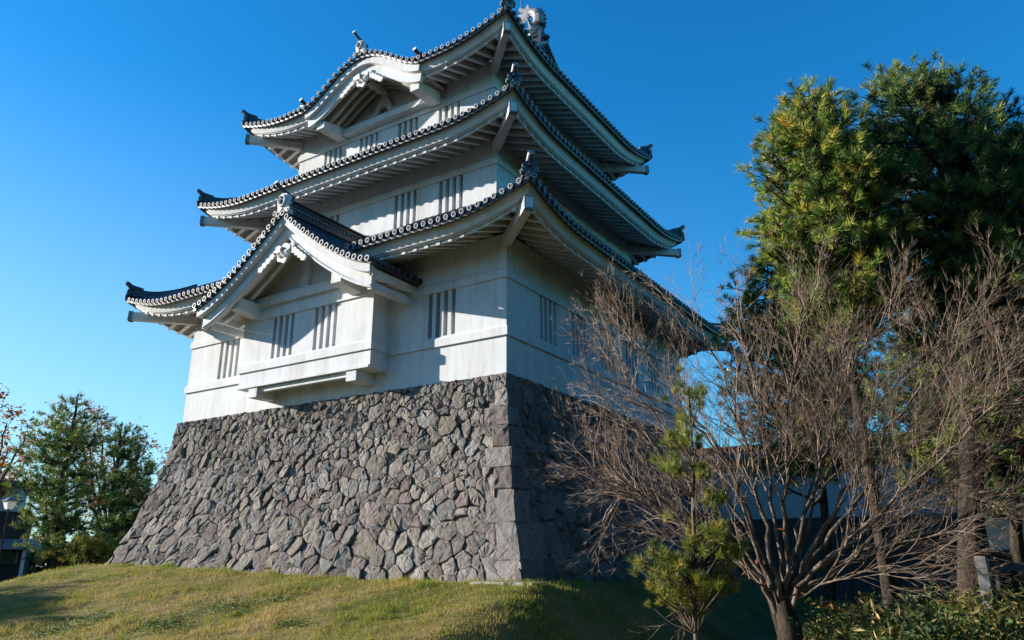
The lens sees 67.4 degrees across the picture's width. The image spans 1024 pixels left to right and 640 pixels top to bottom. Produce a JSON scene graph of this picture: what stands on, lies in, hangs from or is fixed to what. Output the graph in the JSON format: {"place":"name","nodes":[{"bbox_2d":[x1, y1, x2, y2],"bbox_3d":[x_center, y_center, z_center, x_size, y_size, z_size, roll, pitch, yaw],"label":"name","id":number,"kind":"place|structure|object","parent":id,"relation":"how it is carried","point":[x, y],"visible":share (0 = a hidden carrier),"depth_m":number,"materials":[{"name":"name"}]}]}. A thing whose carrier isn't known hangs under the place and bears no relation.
{"place":"outdoors","nodes":[
{"label":"outdoors","id":0,"kind":"place"},
{"bbox_2d":[87,560,511,583],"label":"grass","id":1,"kind":"structure","parent":0,"point":[325,577],"depth_m":17.56,"materials":[{"name":"green plant"}]},
{"bbox_2d":[0,561,943,639],"bbox_3d":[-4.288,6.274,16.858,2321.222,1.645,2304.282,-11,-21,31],"label":"ground","id":2,"kind":"structure","parent":0,"point":[744,613],"depth_m":14.64,"materials":[{"name":"green plant"}]},
{"bbox_2d":[0,494,18,555],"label":"lantern post","id":3,"kind":"object","parent":2,"relation":"on","point":[10,502],"visible":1,"depth_m":26.17,"materials":[{"name":"white glass"}]},
{"bbox_2d":[0,480,44,582],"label":"dark house","id":4,"kind":"structure","parent":2,"relation":"on","point":[12,565],"depth_m":37.63,"materials":[{"name":"tile"}]},
{"bbox_2d":[0,551,18,563],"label":"window","id":5,"kind":"structure","parent":4,"relation":"in","point":[6,557],"depth_m":37.21,"materials":[{"name":"brown glass"}]},
{"bbox_2d":[0,383,49,498],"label":"autumn tree","id":6,"kind":"object","parent":2,"relation":"on","point":[4,458],"visible":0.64,"depth_m":38.58,"materials":[{"name":"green plant"}]},
{"bbox_2d":[1,391,125,569],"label":"pine tree","id":7,"kind":"object","parent":2,"relation":"on","point":[57,526],"visible":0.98,"depth_m":31.70,"materials":[{"name":"green plant"}]},
{"bbox_2d":[27,529,100,574],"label":"hedge","id":8,"kind":"object","parent":2,"relation":"on","point":[33,568],"visible":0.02,"depth_m":45.09,"materials":[{"name":"green plant"}]},
{"bbox_2d":[58,527,122,566],"bbox_3d":[-16.203,9.697,29.656,2.599,3.361,2.858,13,-22,-35],"label":"shrub","id":9,"kind":"object","parent":2,"relation":"on","point":[97,551],"visible":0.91,"depth_m":29.41,"materials":[{"name":"green plant"}]},
{"bbox_2d":[40,398,169,562],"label":"autumn tree","id":10,"kind":"object","parent":2,"relation":"on","point":[102,423],"visible":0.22,"depth_m":45.63,"materials":[{"name":"green plant"}]},
{"bbox_2d":[85,422,160,558],"bbox_3d":[-18.341,9.118,36.660,4.739,8.771,5.348,-2,-18,7],"label":"pine tree","id":11,"kind":"object","parent":2,"relation":"on","point":[135,499],"visible":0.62,"depth_m":36.29,"materials":[{"name":"green plant"}]},
{"bbox_2d":[0,594,308,638],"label":"bank clover","id":12,"kind":"object","parent":2,"relation":"on","point":[174,622],"visible":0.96,"depth_m":14.28,"materials":[{"name":"green plant"}]},
{"bbox_2d":[1,564,575,639],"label":"fallen leaves","id":13,"kind":"object","parent":2,"relation":"on","point":[237,597],"visible":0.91,"depth_m":14.79,"materials":[{"name":"brown plant"}]},
{"bbox_2d":[105,372,741,582],"bbox_3d":[-2.171,6.048,24.386,15.096,5.093,14.254,-11,-21,31],"label":"stone base","id":14,"kind":"object","parent":2,"relation":"on","point":[423,481],"visible":0.7,"depth_m":18.47,"materials":[{"name":"grey stone"}]},
{"bbox_2d":[125,0,732,433],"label":"castle turret","id":15,"kind":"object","parent":14,"relation":"on","point":[463,208],"visible":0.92,"depth_m":21.49,"materials":[{"name":"paint"}]},
{"bbox_2d":[470,581,544,585],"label":"kerb slab","id":16,"kind":"structure","parent":2,"relation":"on","point":[515,583],"depth_m":14.09,"materials":[{"name":"grey stone"}]},
{"bbox_2d":[623,363,754,639],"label":"young pine","id":17,"kind":"object","parent":2,"relation":"on","point":[691,582],"visible":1,"depth_m":8.55,"materials":[{"name":"green plant"}]},
{"bbox_2d":[522,220,1023,639],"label":"bare tree","id":18,"kind":"object","parent":2,"relation":"on","point":[790,588],"visible":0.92,"depth_m":10.27,"materials":[{"name":"brown plant"}]},
{"bbox_2d":[710,248,888,617],"bbox_3d":[6.602,2.356,17.363,3.971,9.638,3.941,-6,-19,18],"label":"pine tree","id":19,"kind":"object","parent":2,"relation":"on","point":[810,473],"visible":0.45,"depth_m":17.20,"materials":[{"name":"green plant"}]},
{"bbox_2d":[786,592,855,639],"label":"leafy plant","id":20,"kind":"object","parent":2,"relation":"on","point":[825,614],"visible":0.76,"depth_m":8.42,"materials":[{"name":"green plant"}]},
{"bbox_2d":[733,73,927,612],"bbox_3d":[5.487,0.115,12.905,3.255,10.523,3.718,-11,-21,31],"label":"pine tree","id":21,"kind":"object","parent":2,"relation":"on","point":[834,180],"visible":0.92,"depth_m":12.79,"materials":[{"name":"green plant"}]},
{"bbox_2d":[694,436,989,611],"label":"plaster wall","id":22,"kind":"structure","parent":2,"relation":"on","point":[794,506],"depth_m":25.48,"materials":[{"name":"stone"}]},
{"bbox_2d":[802,577,1023,639],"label":"shrubs","id":23,"kind":"object","parent":2,"relation":"on","point":[913,627],"visible":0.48,"depth_m":7.77,"materials":[{"name":"green plant"}]},
{"bbox_2d":[825,325,1023,591],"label":"pine tree","id":24,"kind":"object","parent":2,"relation":"on","point":[1017,553],"visible":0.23,"depth_m":14.33,"materials":[{"name":"green plant"}]},
{"bbox_2d":[843,47,1023,619],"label":"pine tree","id":25,"kind":"object","parent":2,"relation":"on","point":[951,198],"visible":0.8,"depth_m":12.75,"materials":[{"name":"green plant"}]},
{"bbox_2d":[911,386,1023,605],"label":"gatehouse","id":26,"kind":"object","parent":2,"relation":"on","point":[999,553],"visible":0.02,"depth_m":15.14,"materials":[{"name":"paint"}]},
{"bbox_2d":[974,556,1023,611],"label":"fence","id":27,"kind":"object","parent":2,"relation":"on","point":[1012,568],"visible":0.53,"depth_m":10.29,"materials":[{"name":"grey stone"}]},
{"bbox_2d":[0,0,1023,564],"label":"sky","id":28,"kind":"structure","parent":0,"point":[114,114],"materials":[{"name":"blue"}]}
]}

